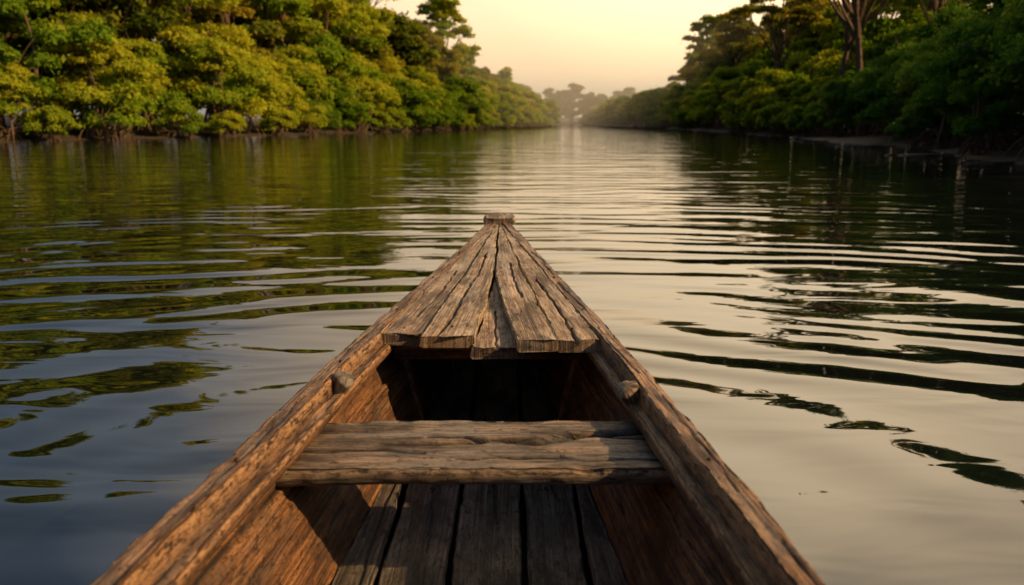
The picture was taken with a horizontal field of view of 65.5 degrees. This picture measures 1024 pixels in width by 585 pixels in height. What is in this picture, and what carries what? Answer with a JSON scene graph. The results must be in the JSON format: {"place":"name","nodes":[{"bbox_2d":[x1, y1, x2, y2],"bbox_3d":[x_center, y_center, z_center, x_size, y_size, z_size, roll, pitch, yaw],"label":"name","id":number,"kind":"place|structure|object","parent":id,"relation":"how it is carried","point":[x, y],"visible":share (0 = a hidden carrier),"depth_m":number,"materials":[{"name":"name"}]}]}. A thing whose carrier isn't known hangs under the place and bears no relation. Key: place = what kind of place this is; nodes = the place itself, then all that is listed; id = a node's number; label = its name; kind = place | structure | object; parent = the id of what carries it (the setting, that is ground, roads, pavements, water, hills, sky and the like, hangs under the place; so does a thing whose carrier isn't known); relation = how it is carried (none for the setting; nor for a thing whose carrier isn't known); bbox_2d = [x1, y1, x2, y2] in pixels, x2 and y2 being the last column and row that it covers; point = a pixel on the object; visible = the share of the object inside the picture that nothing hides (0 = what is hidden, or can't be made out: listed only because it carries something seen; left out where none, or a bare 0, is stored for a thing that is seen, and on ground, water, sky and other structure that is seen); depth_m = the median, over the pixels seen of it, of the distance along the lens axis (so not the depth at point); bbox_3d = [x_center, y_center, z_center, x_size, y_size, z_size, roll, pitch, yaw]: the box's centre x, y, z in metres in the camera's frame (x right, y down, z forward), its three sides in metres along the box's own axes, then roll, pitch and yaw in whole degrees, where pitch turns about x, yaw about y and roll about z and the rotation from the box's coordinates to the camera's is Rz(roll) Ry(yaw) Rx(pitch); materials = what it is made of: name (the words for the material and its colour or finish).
{"place":"outdoors","nodes":[
{"label":"outdoors","id":0,"kind":"place"},
{"bbox_2d":[17,0,991,116],"label":"sky","id":1,"kind":"structure","parent":0,"point":[605,47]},
{"bbox_2d":[0,125,1023,584],"bbox_3d":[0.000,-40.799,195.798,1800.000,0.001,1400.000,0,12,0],"label":"river water","id":2,"kind":"structure","parent":0,"point":[822,341],"depth_m":5.24,"materials":[{"name":"black liquid"}]},
{"bbox_2d":[90,212,824,584],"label":"wooden boat","id":3,"kind":"object","parent":2,"relation":"on","point":[490,402],"visible":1,"depth_m":1.77,"materials":[{"name":"brown wood"}]},
{"bbox_2d":[796,111,835,136],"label":"mangrove shrub","id":4,"kind":"object","parent":2,"relation":"in","point":[815,117],"visible":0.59,"depth_m":56.19,"materials":[{"name":"green plant"}]},
{"bbox_2d":[814,76,855,137],"bbox_3d":[21.792,-12.130,52.453,3.441,4.626,3.649,3,12,12],"label":"mangrove shrub","id":5,"kind":"object","parent":2,"relation":"in","point":[826,102],"visible":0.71,"depth_m":52.20,"materials":[{"name":"green plant"}]},
{"bbox_2d":[848,42,907,136],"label":"mangrove tree","id":6,"kind":"object","parent":2,"relation":"in","point":[870,80],"visible":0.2,"depth_m":45.79,"materials":[{"name":"green plant"}]},
{"bbox_2d":[849,36,919,141],"bbox_3d":[20.060,-10.367,41.678,4.385,5.894,4.650,2,12,8],"label":"mangrove tree","id":7,"kind":"object","parent":2,"relation":"in","point":[881,109],"visible":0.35,"depth_m":41.80,"materials":[{"name":"green plant"}]},
{"bbox_2d":[877,26,943,144],"bbox_3d":[20.482,-9.506,37.693,4.407,5.971,5.868,-8,15,-34],"label":"mangrove tree","id":8,"kind":"object","parent":2,"relation":"in","point":[889,82],"visible":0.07,"depth_m":38.15,"materials":[{"name":"green plant"}]},
{"bbox_2d":[887,10,1022,149],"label":"mangrove tree","id":9,"kind":"object","parent":2,"relation":"in","point":[905,72],"visible":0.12,"depth_m":33.16,"materials":[{"name":"green plant"}]},
{"bbox_2d":[906,44,1023,145],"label":"mangrove tree","id":10,"kind":"object","parent":2,"relation":"in","point":[928,94],"visible":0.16,"depth_m":30.16,"materials":[{"name":"green plant"}]},
{"bbox_2d":[946,53,1023,156],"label":"mangrove shrub","id":11,"kind":"object","parent":2,"relation":"in","point":[1002,113],"visible":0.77,"depth_m":25.47,"materials":[{"name":"green plant"}]},
{"bbox_2d":[991,20,1023,73],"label":"mangrove tree","id":12,"kind":"object","parent":2,"relation":"in","point":[1018,48],"visible":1,"depth_m":19.04,"materials":[{"name":"green plant"}]},
{"bbox_2d":[0,113,1023,163],"bbox_3d":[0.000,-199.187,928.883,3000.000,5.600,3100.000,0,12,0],"label":"ground","id":13,"kind":"structure","parent":0,"point":[992,155],"depth_m":55.48,"materials":[{"name":"brown soil"}]},
{"bbox_2d":[0,16,43,55],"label":"forest tree","id":14,"kind":"object","parent":13,"relation":"on","point":[16,27],"visible":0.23,"depth_m":52.09,"materials":[{"name":"green plant"}]},
{"bbox_2d":[0,61,51,140],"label":"mangrove tree","id":15,"kind":"object","parent":13,"relation":"on","point":[11,84],"visible":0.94,"depth_m":47.42,"materials":[{"name":"green plant"}]},
{"bbox_2d":[22,103,84,140],"bbox_3d":[-28.424,-10.164,48.813,3.044,3.062,3.345,8,14,32],"label":"mangrove shrub","id":16,"kind":"object","parent":13,"relation":"on","point":[56,117],"visible":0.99,"depth_m":48.49,"materials":[{"name":"green plant"}]},
{"bbox_2d":[0,0,116,135],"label":"mangrove tree","id":17,"kind":"object","parent":13,"relation":"on","point":[41,33],"visible":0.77,"depth_m":49.73,"materials":[{"name":"green plant"}]},
{"bbox_2d":[2,0,123,45],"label":"forest tree","id":18,"kind":"object","parent":13,"relation":"on","point":[111,19],"visible":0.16,"depth_m":57.08,"materials":[{"name":"green plant"}]},
{"bbox_2d":[11,4,117,128],"bbox_3d":[-31.402,-15.206,56.239,8.235,9.737,8.842,10,16,39],"label":"mangrove tree","id":19,"kind":"object","parent":13,"relation":"on","point":[64,17],"visible":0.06,"depth_m":54.59,"materials":[{"name":"green plant"}]},
{"bbox_2d":[32,21,155,139],"bbox_3d":[-28.386,-13.804,52.902,8.108,8.443,6.457,7,14,31],"label":"mangrove tree","id":20,"kind":"object","parent":13,"relation":"on","point":[100,69],"visible":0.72,"depth_m":52.00,"materials":[{"name":"green plant"}]},
{"bbox_2d":[30,0,180,125],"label":"forest tree","id":21,"kind":"object","parent":13,"relation":"on","point":[154,19],"visible":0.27,"depth_m":60.08,"materials":[{"name":"green plant"}]},
{"bbox_2d":[76,86,149,139],"bbox_3d":[-26.273,-11.356,52.419,4.348,4.374,4.778,-6,14,-27],"label":"mangrove shrub","id":22,"kind":"object","parent":13,"relation":"on","point":[121,111],"visible":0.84,"depth_m":52.11,"materials":[{"name":"green plant"}]},
{"bbox_2d":[112,32,191,134],"bbox_3d":[-26.807,-14.489,56.936,6.164,8.060,7.741,-1,12,-3],"label":"mangrove tree","id":23,"kind":"object","parent":13,"relation":"on","point":[147,50],"visible":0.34,"depth_m":56.25,"materials":[{"name":"green plant"}]},
{"bbox_2d":[126,40,181,129],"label":"mangrove tree","id":24,"kind":"object","parent":13,"relation":"on","point":[166,82],"visible":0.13,"depth_m":61.52,"materials":[{"name":"green plant"}]},
{"bbox_2d":[77,0,242,120],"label":"forest tree","id":25,"kind":"object","parent":13,"relation":"on","point":[171,35],"visible":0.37,"depth_m":63.51,"materials":[{"name":"green plant"}]},
{"bbox_2d":[119,0,213,42],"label":"forest tree","id":26,"kind":"object","parent":13,"relation":"on","point":[194,15],"visible":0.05,"depth_m":72.21,"materials":[{"name":"green plant"}]},
{"bbox_2d":[149,96,207,137],"bbox_3d":[-24.031,-12.379,57.998,3.808,3.831,4.184,-2,12,-9],"label":"mangrove shrub","id":27,"kind":"object","parent":13,"relation":"on","point":[176,111],"visible":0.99,"depth_m":57.02,"materials":[{"name":"green plant"}]},
{"bbox_2d":[160,41,211,127],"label":"mangrove tree","id":28,"kind":"object","parent":13,"relation":"on","point":[167,50],"visible":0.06,"depth_m":65.48,"materials":[{"name":"green plant"}]},
{"bbox_2d":[155,30,268,136],"bbox_3d":[-24.213,-16.023,62.573,8.531,8.883,6.793,3,12,14],"label":"mangrove tree","id":29,"kind":"object","parent":13,"relation":"on","point":[213,57],"visible":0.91,"depth_m":61.45,"materials":[{"name":"green plant"}]},
{"bbox_2d":[187,17,259,119],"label":"mangrove tree","id":30,"kind":"object","parent":13,"relation":"on","point":[232,35],"visible":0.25,"depth_m":71.04,"materials":[{"name":"green plant"}]},
{"bbox_2d":[204,107,247,136],"bbox_3d":[-22.047,-12.758,61.185,2.906,2.975,3.653,5,13,20],"label":"mangrove shrub","id":31,"kind":"object","parent":13,"relation":"on","point":[218,122],"visible":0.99,"depth_m":60.70,"materials":[{"name":"green plant"}]},
{"bbox_2d":[190,0,286,120],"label":"forest tree","id":32,"kind":"object","parent":13,"relation":"on","point":[263,29],"visible":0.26,"depth_m":74.55,"materials":[{"name":"green plant"}]},
{"bbox_2d":[203,43,285,135],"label":"mangrove tree","id":33,"kind":"object","parent":13,"relation":"on","point":[271,89],"visible":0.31,"depth_m":65.82,"materials":[{"name":"green plant"}]},
{"bbox_2d":[246,56,304,131],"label":"mangrove tree","id":34,"kind":"object","parent":13,"relation":"on","point":[290,98],"visible":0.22,"depth_m":70.63,"materials":[{"name":"green plant"}]},
{"bbox_2d":[256,106,301,134],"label":"mangrove shrub","id":35,"kind":"object","parent":13,"relation":"on","point":[276,119],"visible":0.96,"depth_m":68.97,"materials":[{"name":"green plant"}]},
{"bbox_2d":[237,0,336,70],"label":"forest tree","id":36,"kind":"object","parent":13,"relation":"on","point":[296,25],"visible":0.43,"depth_m":80.55,"materials":[{"name":"green plant"}]},
{"bbox_2d":[244,0,332,46],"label":"forest tree","id":37,"kind":"object","parent":13,"relation":"on","point":[277,18],"visible":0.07,"depth_m":85.05,"materials":[{"name":"green plant"}]},
{"bbox_2d":[274,46,321,128],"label":"mangrove tree","id":38,"kind":"object","parent":13,"relation":"on","point":[288,63],"visible":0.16,"depth_m":76.59,"materials":[{"name":"green plant"}]},
{"bbox_2d":[288,98,330,134],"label":"mangrove shrub","id":39,"kind":"object","parent":13,"relation":"on","point":[314,116],"visible":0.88,"depth_m":73.08,"materials":[{"name":"green plant"}]},
{"bbox_2d":[283,69,336,132],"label":"mangrove tree","id":40,"kind":"object","parent":13,"relation":"on","point":[325,93],"visible":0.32,"depth_m":77.16,"materials":[{"name":"green plant"}]},
{"bbox_2d":[279,41,343,128],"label":"mangrove tree","id":41,"kind":"object","parent":13,"relation":"on","point":[297,51],"visible":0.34,"depth_m":79.26,"materials":[{"name":"green plant"}]},
{"bbox_2d":[285,30,379,101],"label":"mangrove tree","id":42,"kind":"object","parent":13,"relation":"on","point":[326,47],"visible":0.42,"depth_m":84.11,"materials":[{"name":"green plant"}]},
{"bbox_2d":[284,0,390,67],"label":"forest tree","id":43,"kind":"object","parent":13,"relation":"on","point":[341,22],"visible":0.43,"depth_m":90.53,"materials":[{"name":"green plant"}]},
{"bbox_2d":[287,0,388,71],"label":"forest tree","id":44,"kind":"object","parent":13,"relation":"on","point":[363,43],"visible":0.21,"depth_m":97.15,"materials":[{"name":"green plant"}]},
{"bbox_2d":[321,109,354,133],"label":"mangrove shrub","id":45,"kind":"object","parent":13,"relation":"on","point":[336,118],"visible":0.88,"depth_m":76.32,"materials":[{"name":"green plant"}]},
{"bbox_2d":[328,84,370,131],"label":"mangrove tree","id":46,"kind":"object","parent":13,"relation":"on","point":[344,98],"visible":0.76,"depth_m":81.82,"materials":[{"name":"green plant"}]},
{"bbox_2d":[324,0,401,73],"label":"forest tree","id":47,"kind":"object","parent":13,"relation":"on","point":[386,15],"visible":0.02,"depth_m":104.18,"materials":[{"name":"green plant"}]},
{"bbox_2d":[332,65,394,131],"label":"mangrove tree","id":48,"kind":"object","parent":13,"relation":"on","point":[369,99],"visible":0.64,"depth_m":85.23,"materials":[{"name":"green plant"}]},
{"bbox_2d":[358,23,405,78],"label":"forest tree","id":49,"kind":"object","parent":13,"relation":"on","point":[386,50],"visible":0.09,"depth_m":99.83,"materials":[{"name":"green plant"}]},
{"bbox_2d":[366,79,401,131],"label":"mangrove tree","id":50,"kind":"object","parent":13,"relation":"on","point":[389,103],"visible":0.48,"depth_m":90.50,"materials":[{"name":"green plant"}]},
{"bbox_2d":[373,111,398,131],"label":"mangrove shrub","id":51,"kind":"object","parent":13,"relation":"on","point":[384,118],"visible":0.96,"depth_m":88.51,"materials":[{"name":"green plant"}]},
{"bbox_2d":[368,55,406,125],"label":"mangrove tree","id":52,"kind":"object","parent":13,"relation":"on","point":[394,66],"visible":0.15,"depth_m":100.87,"materials":[{"name":"green plant"}]},
{"bbox_2d":[389,109,412,131],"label":"mangrove shrub","id":53,"kind":"object","parent":13,"relation":"on","point":[399,115],"visible":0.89,"depth_m":92.17,"materials":[{"name":"green plant"}]},
{"bbox_2d":[373,10,438,78],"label":"forest tree","id":54,"kind":"object","parent":13,"relation":"on","point":[402,31],"visible":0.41,"depth_m":113.28,"materials":[{"name":"green plant"}]},
{"bbox_2d":[377,7,438,124],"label":"forest tree","id":55,"kind":"object","parent":13,"relation":"on","point":[432,61],"visible":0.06,"depth_m":116.90,"materials":[{"name":"green plant"}]},
{"bbox_2d":[388,77,437,129],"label":"mangrove tree","id":56,"kind":"object","parent":13,"relation":"on","point":[411,97],"visible":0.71,"depth_m":97.68,"materials":[{"name":"green plant"}]},
{"bbox_2d":[403,103,440,130],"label":"mangrove shrub","id":57,"kind":"object","parent":13,"relation":"on","point":[417,116],"visible":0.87,"depth_m":98.20,"materials":[{"name":"green plant"}]},
{"bbox_2d":[407,71,453,125],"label":"mangrove tree","id":58,"kind":"object","parent":13,"relation":"on","point":[430,79],"visible":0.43,"depth_m":107.35,"materials":[{"name":"green plant"}]},
{"bbox_2d":[410,18,468,80],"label":"forest tree","id":59,"kind":"object","parent":13,"relation":"on","point":[446,66],"visible":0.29,"depth_m":128.03,"materials":[{"name":"green plant"}]},
{"bbox_2d":[248,82,636,122],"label":"distant tree line","id":60,"kind":"object","parent":13,"relation":"on","point":[566,99],"visible":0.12,"depth_m":345.70,"materials":[{"name":"green plant"}]},
{"bbox_2d":[413,0,481,76],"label":"forest tree","id":61,"kind":"object","parent":13,"relation":"on","point":[443,10],"visible":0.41,"depth_m":136.32,"materials":[{"name":"green plant"}]},
{"bbox_2d":[436,87,468,128],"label":"mangrove tree","id":62,"kind":"object","parent":13,"relation":"on","point":[455,107],"visible":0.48,"depth_m":113.74,"materials":[{"name":"green plant"}]},
{"bbox_2d":[438,74,490,129],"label":"mangrove tree","id":63,"kind":"object","parent":13,"relation":"on","point":[467,92],"visible":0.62,"depth_m":118.22,"materials":[{"name":"green plant"}]},
{"bbox_2d":[475,76,513,111],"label":"mangrove tree","id":64,"kind":"object","parent":13,"relation":"on","point":[484,82],"visible":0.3,"depth_m":142.52,"materials":[{"name":"green plant"}]},
{"bbox_2d":[498,84,536,126],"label":"mangrove tree","id":65,"kind":"object","parent":13,"relation":"on","point":[512,89],"visible":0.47,"depth_m":161.81,"materials":[{"name":"green plant"}]},
{"bbox_2d":[521,90,551,124],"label":"mangrove tree","id":66,"kind":"object","parent":13,"relation":"on","point":[530,97],"visible":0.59,"depth_m":181.54,"materials":[{"name":"green plant"}]},
{"bbox_2d":[634,89,664,126],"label":"mangrove tree","id":67,"kind":"object","parent":13,"relation":"on","point":[653,96],"visible":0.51,"depth_m":154.61,"materials":[{"name":"green plant"}]},
{"bbox_2d":[656,82,695,127],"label":"mangrove tree","id":68,"kind":"object","parent":13,"relation":"on","point":[676,91],"visible":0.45,"depth_m":130.47,"materials":[{"name":"green plant"}]},
{"bbox_2d":[680,12,725,81],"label":"forest tree","id":69,"kind":"object","parent":13,"relation":"on","point":[706,20],"visible":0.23,"depth_m":147.82,"materials":[{"name":"green plant"}]},
{"bbox_2d":[678,42,738,120],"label":"forest tree","id":70,"kind":"object","parent":13,"relation":"on","point":[688,73],"visible":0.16,"depth_m":137.06,"materials":[{"name":"green plant"}]},
{"bbox_2d":[693,89,726,126],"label":"mangrove tree","id":71,"kind":"object","parent":13,"relation":"on","point":[705,113],"visible":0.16,"depth_m":103.57,"materials":[{"name":"green plant"}]},
{"bbox_2d":[695,66,743,129],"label":"mangrove tree","id":72,"kind":"object","parent":13,"relation":"on","point":[721,75],"visible":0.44,"depth_m":96.39,"materials":[{"name":"green plant"}]},
{"bbox_2d":[696,5,763,78],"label":"forest tree","id":73,"kind":"object","parent":13,"relation":"on","point":[720,38],"visible":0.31,"depth_m":127.16,"materials":[{"name":"green plant"}]},
{"bbox_2d":[705,18,760,71],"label":"forest tree","id":74,"kind":"object","parent":13,"relation":"on","point":[742,26],"visible":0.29,"depth_m":124.40,"materials":[{"name":"green plant"}]},
{"bbox_2d":[716,61,773,132],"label":"mangrove tree","id":75,"kind":"object","parent":13,"relation":"on","point":[745,71],"visible":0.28,"depth_m":83.00,"materials":[{"name":"green plant"}]},
{"bbox_2d":[732,86,765,132],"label":"mangrove tree","id":76,"kind":"object","parent":13,"relation":"on","point":[746,99],"visible":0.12,"depth_m":78.45,"materials":[{"name":"green plant"}]},
{"bbox_2d":[742,97,770,132],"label":"mangrove shrub","id":77,"kind":"object","parent":13,"relation":"on","point":[747,120],"visible":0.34,"depth_m":74.23,"materials":[{"name":"green plant"}]},
{"bbox_2d":[739,67,797,130],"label":"mangrove tree","id":78,"kind":"object","parent":13,"relation":"on","point":[766,76],"visible":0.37,"depth_m":72.05,"materials":[{"name":"green plant"}]},
{"bbox_2d":[743,44,804,85],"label":"mangrove tree","id":79,"kind":"object","parent":13,"relation":"on","point":[768,60],"visible":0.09,"depth_m":86.00,"materials":[{"name":"green plant"}]},
{"bbox_2d":[728,0,824,70],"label":"umbrella tree","id":80,"kind":"object","parent":13,"relation":"on","point":[807,12],"visible":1,"depth_m":79.72,"materials":[{"name":"green plant"}]},
{"bbox_2d":[756,97,801,135],"bbox_3d":[22.057,-13.843,64.343,4.772,3.886,3.797,-4,13,-16],"label":"mangrove shrub","id":81,"kind":"object","parent":13,"relation":"on","point":[767,117],"visible":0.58,"depth_m":64.08,"materials":[{"name":"green plant"}]},
{"bbox_2d":[760,72,809,131],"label":"mangrove tree","id":82,"kind":"object","parent":13,"relation":"on","point":[793,82],"visible":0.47,"depth_m":67.91,"materials":[{"name":"green plant"}]},
{"bbox_2d":[782,50,815,97],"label":"mangrove tree","id":83,"kind":"object","parent":13,"relation":"on","point":[797,60],"visible":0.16,"depth_m":77.95,"materials":[{"name":"green plant"}]},
{"bbox_2d":[760,0,839,49],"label":"forest tree","id":84,"kind":"object","parent":13,"relation":"on","point":[787,5],"visible":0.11,"depth_m":97.36,"materials":[{"name":"green plant"}]},
{"bbox_2d":[781,97,821,137],"bbox_3d":[21.905,-12.695,59.204,4.383,3.570,3.487,-9,15,-35],"label":"mangrove shrub","id":85,"kind":"object","parent":13,"relation":"on","point":[795,117],"visible":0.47,"depth_m":58.78,"materials":[{"name":"green plant"}]},
{"bbox_2d":[784,76,820,134],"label":"mangrove tree","id":86,"kind":"object","parent":13,"relation":"on","point":[799,93],"visible":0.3,"depth_m":62.95,"materials":[{"name":"green plant"}]},
{"bbox_2d":[786,0,826,49],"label":"forest tree","id":87,"kind":"object","parent":13,"relation":"on","point":[818,8],"visible":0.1,"depth_m":89.84,"materials":[{"name":"green plant"}]},
{"bbox_2d":[788,4,848,62],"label":"forest tree","id":88,"kind":"object","parent":13,"relation":"on","point":[825,27],"visible":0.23,"depth_m":81.37,"materials":[{"name":"green plant"}]},
{"bbox_2d":[793,45,843,127],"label":"mangrove tree","id":89,"kind":"object","parent":13,"relation":"on","point":[806,68],"visible":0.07,"depth_m":73.42,"materials":[{"name":"green plant"}]},
{"bbox_2d":[799,75,845,133],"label":"mangrove tree","id":90,"kind":"object","parent":13,"relation":"on","point":[811,95],"visible":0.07,"depth_m":59.49,"materials":[{"name":"green plant"}]},
{"bbox_2d":[828,0,867,135],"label":"umbrella tree","id":91,"kind":"object","parent":13,"relation":"on","point":[854,27],"visible":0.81,"depth_m":49.88,"materials":[{"name":"brown plant"}]},
{"bbox_2d":[821,66,882,136],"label":"mangrove tree","id":92,"kind":"object","parent":13,"relation":"on","point":[853,108],"visible":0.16,"depth_m":49.89,"materials":[{"name":"green plant"}]},
{"bbox_2d":[827,0,886,133],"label":"umbrella tree","id":93,"kind":"object","parent":13,"relation":"on","point":[849,39],"visible":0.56,"depth_m":54.14,"materials":[{"name":"brown plant"}]},
{"bbox_2d":[813,14,915,129],"bbox_3d":[27.544,-15.947,60.208,9.048,9.358,9.016,2,12,10],"label":"mangrove tree","id":94,"kind":"object","parent":13,"relation":"on","point":[873,30],"visible":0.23,"depth_m":57.69,"materials":[{"name":"green plant"}]},
{"bbox_2d":[822,0,912,51],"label":"forest tree","id":95,"kind":"object","parent":13,"relation":"on","point":[887,9],"visible":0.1,"depth_m":75.39,"materials":[{"name":"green plant"}]},
{"bbox_2d":[848,24,918,129],"bbox_3d":[27.447,-14.703,56.158,8.114,8.257,6.094,0,12,2],"label":"mangrove tree","id":96,"kind":"object","parent":13,"relation":"on","point":[879,49],"visible":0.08,"depth_m":54.99,"materials":[{"name":"green plant"}]},
{"bbox_2d":[890,0,933,23],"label":"forest tree","id":97,"kind":"object","parent":13,"relation":"on","point":[915,8],"visible":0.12,"depth_m":74.39,"materials":[{"name":"green plant"}]},
{"bbox_2d":[884,105,953,147],"bbox_3d":[17.932,-7.158,34.988,2.624,2.373,3.332,-1,12,-5],"label":"mangrove shrub","id":98,"kind":"object","parent":13,"relation":"on","point":[903,125],"visible":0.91,"depth_m":34.91,"materials":[{"name":"green plant"}]},
{"bbox_2d":[891,2,977,47],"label":"mangrove tree","id":99,"kind":"object","parent":13,"relation":"on","point":[943,17],"visible":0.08,"depth_m":49.73,"materials":[{"name":"green plant"}]},
{"bbox_2d":[909,0,1023,156],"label":"mangrove tree","id":100,"kind":"object","parent":13,"relation":"on","point":[953,64],"visible":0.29,"depth_m":27.09,"materials":[{"name":"green plant"}]},
{"bbox_2d":[949,0,1023,160],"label":"mangrove tree","id":101,"kind":"object","parent":13,"relation":"on","point":[990,37],"visible":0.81,"depth_m":22.64,"materials":[{"name":"green plant"}]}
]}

